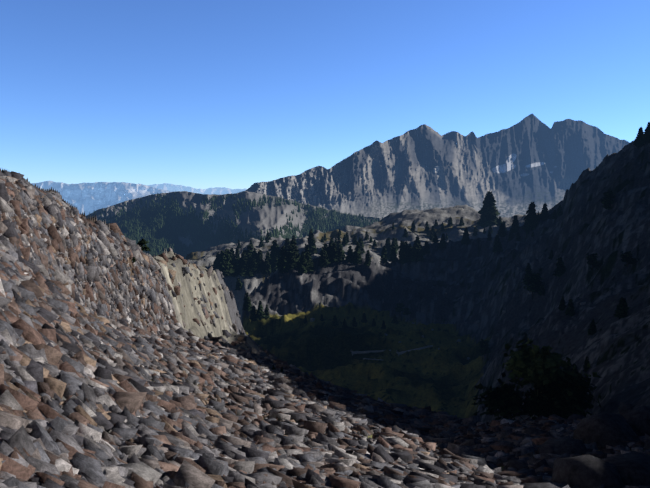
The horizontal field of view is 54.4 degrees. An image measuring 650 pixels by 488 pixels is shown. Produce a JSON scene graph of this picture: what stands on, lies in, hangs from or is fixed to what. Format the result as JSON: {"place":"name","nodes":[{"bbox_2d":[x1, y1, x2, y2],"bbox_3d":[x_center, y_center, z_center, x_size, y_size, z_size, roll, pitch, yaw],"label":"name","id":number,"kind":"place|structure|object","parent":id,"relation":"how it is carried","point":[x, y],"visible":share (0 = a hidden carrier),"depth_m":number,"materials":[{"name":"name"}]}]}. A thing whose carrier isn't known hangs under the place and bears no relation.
{"place":"outdoors","nodes":[
{"label":"outdoors","id":0,"kind":"place"},
{"bbox_2d":[31,181,173,215],"bbox_3d":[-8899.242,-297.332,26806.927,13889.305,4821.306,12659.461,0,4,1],"label":"distant mountain range","id":1,"kind":"structure","parent":0,"point":[88,198],"depth_m":25954.60,"materials":[{"name":"stone"}]},
{"bbox_2d":[147,183,246,194],"bbox_3d":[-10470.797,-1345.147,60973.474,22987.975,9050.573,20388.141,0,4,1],"label":"distant mountain range","id":2,"kind":"structure","parent":0,"point":[209,191],"depth_m":60871.41,"materials":[{"name":"stone"}]},
{"bbox_2d":[86,191,381,254],"bbox_3d":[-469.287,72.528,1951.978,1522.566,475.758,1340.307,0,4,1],"label":"hill","id":3,"kind":"structure","parent":0,"point":[264,218],"depth_m":2120.32,"materials":[{"name":"grey stone"}]},
{"bbox_2d":[88,192,382,258],"bbox_3d":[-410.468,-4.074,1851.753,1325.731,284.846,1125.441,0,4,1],"label":"forest trees","id":4,"kind":"object","parent":3,"relation":"on","point":[142,226],"visible":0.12,"depth_m":2054.33,"materials":[{"name":"green plant"}]},
{"bbox_2d":[0,138,649,478],"bbox_3d":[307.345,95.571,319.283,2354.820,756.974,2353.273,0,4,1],"label":"terrain","id":5,"kind":"structure","parent":0,"point":[447,376],"depth_m":325.72,"materials":[{"name":"grey stone"}]},
{"bbox_2d":[34,223,432,487],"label":"rocks","id":6,"kind":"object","parent":5,"relation":"on","point":[132,402],"depth_m":9.92,"materials":[{"name":"grey stone"}]},
{"bbox_2d":[0,169,649,487],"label":"talus rocks","id":7,"kind":"object","parent":5,"relation":"on","point":[213,429],"visible":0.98,"depth_m":14.66,"materials":[{"name":"grey stone"}]},
{"bbox_2d":[131,121,649,419],"bbox_3d":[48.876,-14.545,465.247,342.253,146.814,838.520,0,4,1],"label":"conifer trees","id":8,"kind":"object","parent":5,"relation":"on","point":[560,392],"visible":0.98,"depth_m":313.69,"materials":[{"name":"green plant"}]},
{"bbox_2d":[351,345,432,359],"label":"fallen logs","id":9,"kind":"object","parent":5,"relation":"on","point":[375,351],"visible":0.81,"depth_m":324.55,"materials":[{"name":"brown wood"}]},
{"bbox_2d":[504,402,649,487],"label":"boulders","id":10,"kind":"object","parent":5,"relation":"on","point":[627,423],"visible":0.81,"depth_m":16.55,"materials":[{"name":"grey stone"}]},
{"bbox_2d":[0,0,649,188],"label":"sky","id":11,"kind":"structure","parent":0,"point":[197,94],"materials":[{"name":"blue"}]},
{"bbox_2d":[239,114,629,217],"bbox_3d":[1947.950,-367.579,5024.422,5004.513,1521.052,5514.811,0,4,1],"label":"mountain","id":12,"kind":"structure","parent":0,"point":[520,166],"depth_m":4709.17,"materials":[{"name":"grey stone"}]},
{"bbox_2d":[310,252,597,359],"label":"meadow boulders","id":13,"kind":"object","parent":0,"point":[458,340],"visible":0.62,"depth_m":353.67,"materials":[{"name":"grey stone"}]}
]}

